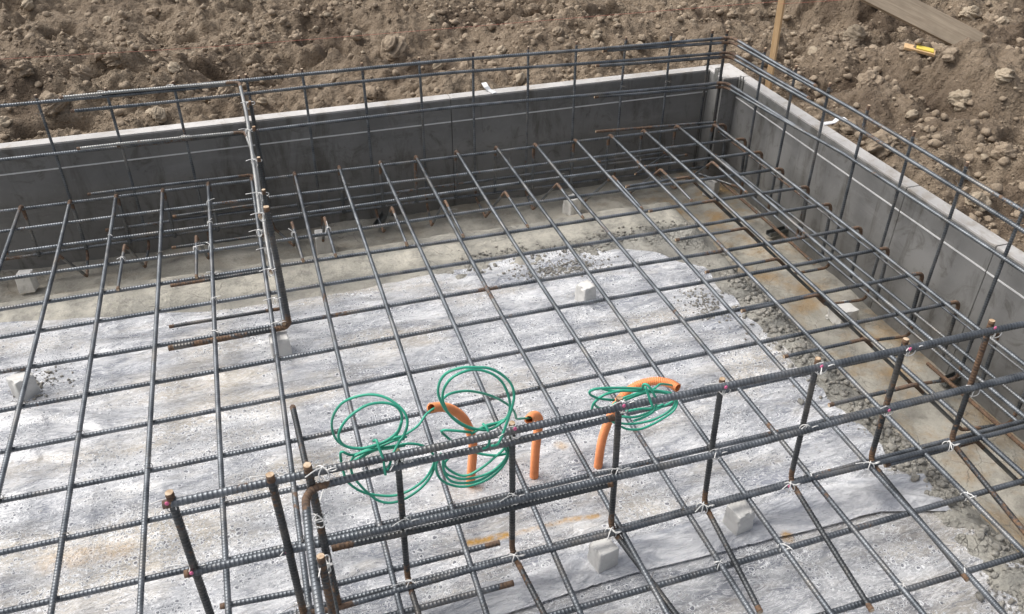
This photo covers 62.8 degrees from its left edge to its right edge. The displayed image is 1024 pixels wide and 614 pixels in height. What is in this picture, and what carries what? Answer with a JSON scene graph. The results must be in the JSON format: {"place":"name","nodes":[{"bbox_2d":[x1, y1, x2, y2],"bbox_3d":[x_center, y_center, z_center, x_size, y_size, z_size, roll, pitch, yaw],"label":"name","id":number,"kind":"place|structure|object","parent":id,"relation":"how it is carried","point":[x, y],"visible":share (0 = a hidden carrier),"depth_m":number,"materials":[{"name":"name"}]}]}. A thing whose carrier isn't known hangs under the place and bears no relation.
{"place":"outdoors","nodes":[
{"label":"outdoors","id":0,"kind":"place"},
{"bbox_2d":[0,0,1023,251],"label":"ground soil","id":1,"kind":"structure","parent":0,"point":[976,66],"depth_m":4.78,"materials":[{"name":"soil"}]},
{"bbox_2d":[380,35,408,61],"bbox_3d":[-0.688,-1.517,4.912,0.179,0.152,0.168,28,44,34],"label":"soil clod","id":2,"kind":"object","parent":1,"relation":"on","point":[393,45],"visible":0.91,"depth_m":4.86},
{"bbox_2d":[0,0,1018,216],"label":"stones","id":3,"kind":"object","parent":1,"relation":"on","point":[793,34],"visible":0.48,"depth_m":4.94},
{"bbox_2d":[0,0,1023,244],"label":"soil crumbs","id":4,"kind":"object","parent":1,"relation":"on","point":[936,140],"visible":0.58,"depth_m":4.81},
{"bbox_2d":[765,0,785,89],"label":"wooden stake","id":5,"kind":"object","parent":1,"relation":"on","point":[776,31],"visible":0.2,"depth_m":4.38,"materials":[{"name":"brown wood"}]},
{"bbox_2d":[864,129,902,159],"bbox_3d":[1.652,-0.714,3.745,0.167,0.148,0.150,-10,36,-14],"label":"soil clod","id":6,"kind":"object","parent":1,"relation":"on","point":[877,150],"visible":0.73,"depth_m":3.70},
{"bbox_2d":[860,0,985,45],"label":"wooden plank","id":7,"kind":"object","parent":1,"relation":"on","point":[934,22],"visible":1,"depth_m":4.91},
{"bbox_2d":[0,170,1023,612],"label":"concrete floor","id":8,"kind":"structure","parent":0,"point":[928,422],"depth_m":3.60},
{"bbox_2d":[104,87,149,290],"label":"upright bar","id":9,"kind":"object","parent":8,"relation":"on","point":[131,252],"visible":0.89,"depth_m":3.70,"materials":[{"name":"metal"}]},
{"bbox_2d":[0,134,243,161],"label":"beam bar","id":10,"kind":"object","parent":9,"relation":"attached to","point":[52,154],"visible":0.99,"depth_m":3.67,"materials":[{"name":"metal"}]},
{"bbox_2d":[172,81,209,278],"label":"upright bar","id":11,"kind":"object","parent":8,"relation":"on","point":[197,239],"visible":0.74,"depth_m":3.77,"materials":[{"name":"metal"}]},
{"bbox_2d":[0,94,454,269],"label":"formwork panel","id":12,"kind":"object","parent":8,"relation":"on","point":[39,180],"visible":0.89,"depth_m":4.03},
{"bbox_2d":[314,229,331,254],"bbox_3d":[-0.924,-0.319,4.101,0.073,0.112,0.070,-8,36,-11],"label":"spacer block","id":13,"kind":"object","parent":8,"relation":"on","point":[324,247],"depth_m":4.08,"materials":[{"name":"concrete"}]},
{"bbox_2d":[300,68,336,257],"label":"upright bar","id":14,"kind":"object","parent":13,"relation":"on","point":[323,222],"visible":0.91,"depth_m":3.91,"materials":[{"name":"metal"}]},
{"bbox_2d":[4,166,708,260],"bbox_3d":[-1.778,-0.308,3.976,6.040,0.062,0.033,-10,36,-14],"label":"trench bar","id":15,"kind":"object","parent":8,"relation":"on","point":[308,216],"visible":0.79,"depth_m":4.20,"materials":[{"name":"metal"}]},
{"bbox_2d":[0,200,87,495],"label":"bar","id":16,"kind":"object","parent":15,"relation":"on","point":[8,450],"visible":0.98,"depth_m":2.87,"materials":[{"name":"metal"}]},
{"bbox_2d":[47,194,131,613],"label":"bar","id":17,"kind":"object","parent":15,"relation":"on","point":[60,552],"visible":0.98,"depth_m":2.57,"materials":[{"name":"metal"}]},
{"bbox_2d":[136,188,176,613],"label":"bar","id":18,"kind":"object","parent":15,"relation":"on","point":[143,546],"visible":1,"depth_m":2.56,"materials":[{"name":"metal"}]},
{"bbox_2d":[206,182,231,613],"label":"bar","id":19,"kind":"object","parent":15,"relation":"on","point":[226,572],"visible":0.97,"depth_m":2.59,"materials":[{"name":"metal"}]},
{"bbox_2d":[250,176,312,613],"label":"bar","id":20,"kind":"object","parent":15,"relation":"on","point":[302,557],"visible":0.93,"depth_m":2.57,"materials":[{"name":"metal"}]},
{"bbox_2d":[87,174,285,325],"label":"beam bar","id":21,"kind":"object","parent":20,"relation":"on","point":[196,181],"visible":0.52,"depth_m":3.82,"materials":[{"name":"metal"}]},
{"bbox_2d":[265,472,306,613],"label":"front upright bar","id":22,"kind":"object","parent":20,"relation":"on","point":[282,524],"visible":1,"depth_m":1.86,"materials":[{"name":"metal"}]},
{"bbox_2d":[293,171,404,613],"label":"bar","id":23,"kind":"object","parent":15,"relation":"on","point":[377,516],"visible":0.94,"depth_m":2.71,"materials":[{"name":"metal"}]},
{"bbox_2d":[337,165,489,613],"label":"bar","id":24,"kind":"object","parent":15,"relation":"on","point":[468,558],"visible":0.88,"depth_m":2.70,"materials":[{"name":"metal"}]},
{"bbox_2d":[220,540,500,609],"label":"lap bar","id":25,"kind":"object","parent":24,"relation":"on","point":[343,582],"visible":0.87,"depth_m":2.13,"materials":[{"name":"metal"}]},
{"bbox_2d":[384,580,513,613],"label":"lap bar","id":26,"kind":"object","parent":24,"relation":"on","point":[462,596],"visible":0.94,"depth_m":2.07,"materials":[{"name":"metal"}]},
{"bbox_2d":[378,160,583,613],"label":"bar","id":27,"kind":"object","parent":15,"relation":"on","point":[561,571],"visible":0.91,"depth_m":2.72,"materials":[{"name":"metal"}]},
{"bbox_2d":[414,155,670,613],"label":"bar","id":28,"kind":"object","parent":15,"relation":"on","point":[645,573],"visible":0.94,"depth_m":2.70,"materials":[{"name":"metal"}]},
{"bbox_2d":[608,396,678,613],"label":"front upright bar","id":29,"kind":"object","parent":28,"relation":"on","point":[613,492],"visible":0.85,"depth_m":2.10,"materials":[{"name":"metal"}]},
{"bbox_2d":[454,150,754,613],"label":"bar","id":30,"kind":"object","parent":15,"relation":"on","point":[712,551],"visible":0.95,"depth_m":2.67,"materials":[{"name":"metal"}]},
{"bbox_2d":[493,146,834,613],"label":"bar","id":31,"kind":"object","parent":15,"relation":"on","point":[779,541],"visible":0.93,"depth_m":2.62,"materials":[{"name":"metal"}]},
{"bbox_2d":[0,123,726,212],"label":"bar","id":32,"kind":"object","parent":8,"relation":"on","point":[337,170],"visible":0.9,"depth_m":4.06,"materials":[{"name":"metal"}]},
{"bbox_2d":[0,137,746,233],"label":"bar","id":33,"kind":"object","parent":8,"relation":"on","point":[744,140],"visible":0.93,"depth_m":3.91,"materials":[{"name":"metal"}]},
{"bbox_2d":[360,62,408,245],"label":"upright bar","id":34,"kind":"object","parent":8,"relation":"on","point":[391,210],"visible":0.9,"depth_m":3.98,"materials":[{"name":"metal"}]},
{"bbox_2d":[7,151,762,254],"bbox_3d":[-0.392,-0.401,3.894,3.488,0.273,0.027,-10,36,-14],"label":"bar","id":35,"kind":"object","parent":8,"relation":"on","point":[359,205],"visible":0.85,"depth_m":3.77,"materials":[{"name":"metal"}]},
{"bbox_2d":[0,167,784,280],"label":"bar","id":36,"kind":"object","parent":8,"relation":"on","point":[6,278],"visible":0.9,"depth_m":3.60,"materials":[{"name":"metal"}]},
{"bbox_2d":[105,154,687,231],"bbox_3d":[-0.461,-0.602,4.276,2.998,0.039,0.020,-10,36,-14],"label":"trench bar","id":37,"kind":"object","parent":8,"relation":"on","point":[370,195],"visible":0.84,"depth_m":4.22,"materials":[{"name":"metal"}]},
{"bbox_2d":[0,185,809,310],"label":"bar","id":38,"kind":"object","parent":8,"relation":"on","point":[93,294],"visible":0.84,"depth_m":3.43,"materials":[{"name":"metal"}]},
{"bbox_2d":[0,203,832,338],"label":"bar","id":39,"kind":"object","parent":8,"relation":"on","point":[140,314],"visible":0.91,"depth_m":3.29,"materials":[{"name":"metal"}]},
{"bbox_2d":[0,226,862,373],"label":"bar","id":40,"kind":"object","parent":8,"relation":"on","point":[165,344],"visible":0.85,"depth_m":3.15,"materials":[{"name":"metal"}]},
{"bbox_2d":[0,247,889,412],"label":"bar","id":41,"kind":"object","parent":8,"relation":"on","point":[271,360],"visible":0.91,"depth_m":2.97,"materials":[{"name":"metal"}]},
{"bbox_2d":[0,272,923,454],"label":"bar","id":42,"kind":"object","parent":8,"relation":"on","point":[328,388],"visible":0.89,"depth_m":2.80,"materials":[{"name":"metal"}]},
{"bbox_2d":[0,248,934,613],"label":"plastic film","id":43,"kind":"object","parent":8,"relation":"on","point":[98,560],"visible":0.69,"depth_m":2.69,"materials":[{"name":"plastic"}]},
{"bbox_2d":[6,370,40,400],"bbox_3d":[-1.637,0.263,2.809,0.066,0.082,0.069,22,40,28],"label":"spacer block","id":44,"kind":"object","parent":43,"relation":"on","point":[14,381],"depth_m":2.79,"materials":[{"name":"concrete"}]},
{"bbox_2d":[269,330,292,357],"bbox_3d":[-0.827,0.138,2.995,0.071,0.086,0.067,-13,37,-17],"label":"spacer block","id":45,"kind":"object","parent":43,"relation":"on","point":[284,345],"depth_m":2.97,"materials":[{"name":"concrete"}]},
{"bbox_2d":[168,205,291,350],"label":"upright bar","id":46,"kind":"object","parent":45,"relation":"on","point":[274,247],"visible":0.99,"depth_m":2.90,"materials":[{"name":"metal"}]},
{"bbox_2d":[427,402,477,487],"bbox_3d":[-0.167,0.394,2.356,0.045,0.426,0.166,29,44,34],"label":"conduit pipe","id":47,"kind":"object","parent":43,"relation":"on","point":[459,414],"visible":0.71,"depth_m":2.33,"materials":[{"name":"orange plastic"}]},
{"bbox_2d":[524,411,543,479],"bbox_3d":[0.059,0.408,2.415,0.035,0.335,0.110,13,37,17],"label":"conduit pipe","id":48,"kind":"object","parent":43,"relation":"on","point":[535,451],"visible":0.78,"depth_m":2.45,"materials":[{"name":"orange plastic"}]},
{"bbox_2d":[594,376,680,468],"bbox_3d":[0.365,0.348,2.488,0.230,0.351,0.060,1,35,1],"label":"conduit pipe","id":49,"kind":"object","parent":43,"relation":"on","point":[603,436],"visible":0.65,"depth_m":2.44,"materials":[{"name":"orange plastic"}]},
{"bbox_2d":[413,474,951,613],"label":"film overlap","id":50,"kind":"object","parent":43,"relation":"on","point":[854,498],"visible":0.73,"depth_m":2.33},
{"bbox_2d":[587,538,618,572],"bbox_3d":[0.244,0.664,2.249,0.065,0.082,0.061,-16,38,-22],"label":"spacer block","id":51,"kind":"object","parent":50,"relation":"on","point":[602,555],"depth_m":2.23,"materials":[{"name":"concrete"}]},
{"bbox_2d":[722,500,754,535],"bbox_3d":[0.638,0.591,2.355,0.065,0.082,0.062,-18,39,-24],"label":"spacer block","id":52,"kind":"object","parent":50,"relation":"on","point":[739,517],"depth_m":2.33,"materials":[{"name":"concrete"}]},
{"bbox_2d":[0,300,959,503],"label":"bar","id":53,"kind":"object","parent":8,"relation":"on","point":[363,426],"visible":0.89,"depth_m":2.67,"materials":[{"name":"metal"}]},
{"bbox_2d":[0,333,999,555],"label":"bar","id":54,"kind":"object","parent":8,"relation":"on","point":[70,537],"visible":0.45,"depth_m":2.32,"materials":[{"name":"metal"}]},
{"bbox_2d":[471,51,528,227],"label":"upright bar","id":55,"kind":"object","parent":8,"relation":"on","point":[504,192],"visible":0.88,"depth_m":4.10,"materials":[{"name":"metal"}]},
{"bbox_2d":[0,371,1023,613],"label":"bar","id":56,"kind":"object","parent":8,"relation":"on","point":[88,592],"visible":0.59,"depth_m":2.32,"materials":[{"name":"metal"}]},
{"bbox_2d":[8,219,1023,613],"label":"mortar crumbs","id":57,"kind":"object","parent":8,"relation":"on","point":[936,475],"visible":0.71,"depth_m":2.95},
{"bbox_2d":[448,66,708,205],"bbox_3d":[0.372,-0.921,4.559,1.440,0.629,0.069,-10,36,-14],"label":"formwork panel","id":58,"kind":"object","parent":8,"relation":"on","point":[502,126],"visible":0.72,"depth_m":4.48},
{"bbox_2d":[280,419,1023,613],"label":"bar","id":59,"kind":"object","parent":8,"relation":"on","point":[883,456],"visible":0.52,"depth_m":2.30,"materials":[{"name":"metal"}]},
{"bbox_2d":[290,404,340,604],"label":"front upright bar","id":60,"kind":"object","parent":59,"relation":"on","point":[315,500],"visible":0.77,"depth_m":1.91,"materials":[{"name":"metal"}]},
{"bbox_2d":[302,414,614,613],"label":"front beam bar","id":61,"kind":"object","parent":60,"relation":"attached to","point":[310,491],"visible":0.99,"depth_m":1.84,"materials":[{"name":"metal"}]},
{"bbox_2d":[162,321,1023,508],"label":"front beam bar","id":62,"kind":"object","parent":60,"relation":"attached to","point":[341,467],"visible":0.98,"depth_m":1.94,"materials":[{"name":"metal"}]},
{"bbox_2d":[330,393,434,503],"bbox_3d":[-0.259,0.274,1.971,0.368,0.322,0.218,-29,44,-35],"label":"cable coil","id":63,"kind":"object","parent":62,"relation":"hanging from","point":[377,446],"visible":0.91,"depth_m":1.86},
{"bbox_2d":[435,366,531,487],"bbox_3d":[-0.003,0.238,2.010,0.151,0.463,0.412,22,41,28],"label":"cable coil","id":64,"kind":"object","parent":62,"relation":"hanging from","point":[496,470],"visible":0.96,"depth_m":1.92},
{"bbox_2d":[588,383,677,430],"bbox_3d":[0.327,0.207,2.177,0.217,0.295,0.408,8,36,11],"label":"cable coil","id":65,"kind":"object","parent":62,"relation":"hanging from","point":[642,390],"visible":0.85,"depth_m":2.05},
{"bbox_2d":[183,373,1023,577],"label":"front beam bar","id":66,"kind":"object","parent":60,"relation":"attached to","point":[297,548],"visible":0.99,"depth_m":2.08,"materials":[{"name":"metal"}]},
{"bbox_2d":[331,482,613,551],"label":"front beam bar","id":67,"kind":"object","parent":66,"relation":"attached to","point":[420,529],"visible":0.8,"depth_m":2.03,"materials":[{"name":"metal"}]},
{"bbox_2d":[394,448,421,613],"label":"front upright bar","id":68,"kind":"object","parent":59,"relation":"on","point":[402,515],"visible":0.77,"depth_m":2.02,"materials":[{"name":"metal"}]},
{"bbox_2d":[282,424,1023,613],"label":"front beam bar","id":69,"kind":"object","parent":59,"relation":"on","point":[462,572],"visible":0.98,"depth_m":2.24,"materials":[{"name":"metal"}]},
{"bbox_2d":[702,377,762,613],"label":"front upright bar","id":70,"kind":"object","parent":69,"relation":"on","point":[728,549],"visible":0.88,"depth_m":2.16,"materials":[{"name":"metal"}]},
{"bbox_2d":[625,65,797,221],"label":"upright bar","id":71,"kind":"object","parent":8,"relation":"on","point":[776,166],"visible":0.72,"depth_m":4.01,"materials":[{"name":"metal"}]},
{"bbox_2d":[696,63,748,178],"bbox_3d":[1.156,-1.017,4.700,0.153,0.629,0.212,-10,36,-14],"label":"formwork panel","id":72,"kind":"object","parent":8,"relation":"on","point":[731,74],"visible":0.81,"depth_m":4.57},
{"bbox_2d":[531,143,926,613],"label":"bar","id":73,"kind":"object","parent":8,"relation":"on","point":[910,598],"visible":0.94,"depth_m":2.64,"materials":[{"name":"metal"}]},
{"bbox_2d":[648,82,831,245],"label":"upright bar","id":74,"kind":"object","parent":8,"relation":"on","point":[728,213],"visible":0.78,"depth_m":3.78,"materials":[{"name":"metal"}]},
{"bbox_2d":[510,512,1023,613],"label":"plastic film","id":75,"kind":"object","parent":8,"relation":"on","point":[907,550],"visible":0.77,"depth_m":2.23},
{"bbox_2d":[675,105,870,274],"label":"upright bar","id":76,"kind":"object","parent":8,"relation":"on","point":[766,248],"visible":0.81,"depth_m":3.60,"materials":[{"name":"metal"}]},
{"bbox_2d":[595,55,1023,233],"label":"beam bar","id":77,"kind":"object","parent":76,"relation":"attached to","point":[941,179],"visible":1,"depth_m":3.54,"materials":[{"name":"metal"}]},
{"bbox_2d":[70,51,810,112],"bbox_3d":[-0.292,-1.073,3.944,3.234,0.039,0.673,-2,35,-3],"label":"beam bar","id":78,"kind":"object","parent":77,"relation":"on","point":[434,74],"visible":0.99,"depth_m":3.92,"materials":[{"name":"metal"}]},
{"bbox_2d":[602,41,1023,212],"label":"beam bar","id":79,"kind":"object","parent":78,"relation":"on","point":[949,166],"visible":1,"depth_m":3.47,"materials":[{"name":"metal"}]},
{"bbox_2d":[548,478,1023,613],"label":"bar","id":80,"kind":"object","parent":8,"relation":"on","point":[746,559],"visible":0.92,"depth_m":2.19,"materials":[{"name":"metal"}]},
{"bbox_2d":[165,489,214,613],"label":"front upright bar","id":81,"kind":"object","parent":80,"relation":"on","point":[180,526],"visible":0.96,"depth_m":1.81,"materials":[{"name":"metal"}]},
{"bbox_2d":[509,420,547,613],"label":"front upright bar","id":82,"kind":"object","parent":80,"relation":"on","point":[518,564],"visible":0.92,"depth_m":2.06,"materials":[{"name":"metal"}]},
{"bbox_2d":[949,319,1023,535],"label":"front upright bar","id":83,"kind":"object","parent":80,"relation":"on","point":[970,464],"visible":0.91,"depth_m":2.37,"materials":[{"name":"metal"}]},
{"bbox_2d":[570,139,1007,613],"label":"bar","id":84,"kind":"object","parent":8,"relation":"on","point":[979,587],"visible":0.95,"depth_m":2.64,"materials":[{"name":"metal"}]},
{"bbox_2d":[869,337,968,581],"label":"front upright bar","id":85,"kind":"object","parent":84,"relation":"on","point":[889,393],"visible":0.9,"depth_m":2.29,"materials":[{"name":"metal"}]},
{"bbox_2d":[603,134,1023,555],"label":"bar","id":86,"kind":"object","parent":8,"relation":"on","point":[1016,544],"visible":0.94,"depth_m":2.79,"materials":[{"name":"metal"}]},
{"bbox_2d":[723,76,918,308],"bbox_3d":[1.429,-0.599,4.107,0.066,0.629,1.332,-10,36,-14],"label":"formwork panel","id":87,"kind":"object","parent":8,"relation":"on","point":[869,202],"visible":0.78,"depth_m":3.95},
{"bbox_2d":[635,129,1023,477],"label":"bar","id":88,"kind":"object","parent":8,"relation":"on","point":[975,431],"visible":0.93,"depth_m":3.08,"materials":[{"name":"metal"}]},
{"bbox_2d":[825,300,858,324],"bbox_3d":[1.438,0.030,3.650,0.100,0.078,0.095,-14,37,-19],"label":"spacer block","id":89,"kind":"object","parent":8,"relation":"on","point":[850,310],"depth_m":3.63,"materials":[{"name":"concrete"}]},
{"bbox_2d":[705,131,915,305],"bbox_3d":[1.156,-0.286,3.352,0.833,0.796,0.037,-10,36,-14],"label":"upright bar","id":90,"kind":"object","parent":89,"relation":"on","point":[800,280],"visible":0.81,"depth_m":3.40,"materials":[{"name":"metal"}]},
{"bbox_2d":[668,125,1023,418],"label":"bar","id":91,"kind":"object","parent":8,"relation":"on","point":[1002,398],"visible":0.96,"depth_m":3.27,"materials":[{"name":"metal"}]},
{"bbox_2d":[740,161,969,341],"bbox_3d":[1.240,-0.134,3.133,0.833,0.794,0.044,-10,36,-14],"label":"upright bar","id":92,"kind":"object","parent":8,"relation":"on","point":[838,314],"visible":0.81,"depth_m":3.19,"materials":[{"name":"metal"}]},
{"bbox_2d":[694,171,1023,429],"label":"trench bar","id":93,"kind":"object","parent":8,"relation":"on","point":[936,352],"visible":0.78,"depth_m":3.54,"materials":[{"name":"metal"}]},
{"bbox_2d":[703,124,1023,366],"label":"bar","id":94,"kind":"object","parent":8,"relation":"on","point":[916,280],"visible":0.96,"depth_m":3.44,"materials":[{"name":"metal"}]},
{"bbox_2d":[715,153,1023,403],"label":"trench bar","id":95,"kind":"object","parent":8,"relation":"on","point":[939,333],"visible":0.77,"depth_m":3.49,"materials":[{"name":"metal"}]},
{"bbox_2d":[718,131,1023,371],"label":"trench bar","id":96,"kind":"object","parent":8,"relation":"on","point":[910,282],"visible":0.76,"depth_m":3.44,"materials":[{"name":"metal"}]},
{"bbox_2d":[783,205,1023,385],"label":"upright bar","id":97,"kind":"object","parent":8,"relation":"on","point":[980,317],"visible":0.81,"depth_m":2.96,"materials":[{"name":"metal"}]},
{"bbox_2d":[594,86,1023,273],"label":"beam bar","id":98,"kind":"object","parent":97,"relation":"attached to","point":[948,221],"visible":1,"depth_m":3.54,"materials":[{"name":"metal"}]},
{"bbox_2d":[815,552,1023,613],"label":"bar","id":99,"kind":"object","parent":8,"relation":"on","point":[924,584],"visible":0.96,"depth_m":2.11,"materials":[{"name":"metal"}]},
{"bbox_2d":[788,356,874,611],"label":"front upright bar","id":100,"kind":"object","parent":99,"relation":"on","point":[826,538],"visible":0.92,"depth_m":2.21,"materials":[{"name":"metal"}]},
{"bbox_2d":[828,383,1023,430],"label":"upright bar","id":101,"kind":"object","parent":8,"relation":"on","point":[903,387],"visible":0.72,"depth_m":2.75,"materials":[{"name":"metal"}]},
{"bbox_2d":[871,186,1007,373],"bbox_3d":[1.702,-0.100,3.399,0.066,0.629,0.480,-10,36,-14],"label":"formwork panel","id":102,"kind":"object","parent":8,"relation":"on","point":[961,267],"visible":0.69,"depth_m":3.33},
{"bbox_2d":[947,245,1023,441],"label":"formwork panel","id":103,"kind":"object","parent":8,"relation":"on","point":[1005,304],"visible":0.44,"depth_m":3.06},
{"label":"upright bar","id":104,"kind":"object","parent":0,"visible":0},
{"bbox_2d":[0,84,237,107],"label":"beam bar","id":105,"kind":"object","parent":104,"relation":"attached to","point":[89,97],"visible":0.99,"depth_m":3.58,"materials":[{"name":"metal"}]},
{"bbox_2d":[59,81,262,218],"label":"beam bar","id":106,"kind":"object","parent":105,"relation":"on","point":[256,185],"visible":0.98,"depth_m":3.55,"materials":[{"name":"metal"}]},
{"bbox_2d":[103,36,817,93],"bbox_3d":[-0.219,-1.141,3.922,3.108,0.026,0.708,-1,35,-2],"label":"beam bar","id":107,"kind":"object","parent":104,"relation":"attached to","point":[788,70],"visible":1,"depth_m":3.96,"materials":[{"name":"metal"}]},
{"bbox_2d":[117,81,807,147],"bbox_3d":[-0.215,-0.950,4.055,3.109,0.032,0.703,-1,35,-2],"label":"beam bar","id":108,"kind":"object","parent":104,"relation":"attached to","point":[743,93],"visible":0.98,"depth_m":4.09,"materials":[{"name":"metal"}]},
{"bbox_2d":[76,131,273,273],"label":"beam bar","id":109,"kind":"object","parent":108,"relation":"on","point":[268,249],"visible":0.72,"depth_m":3.69,"materials":[{"name":"metal"}]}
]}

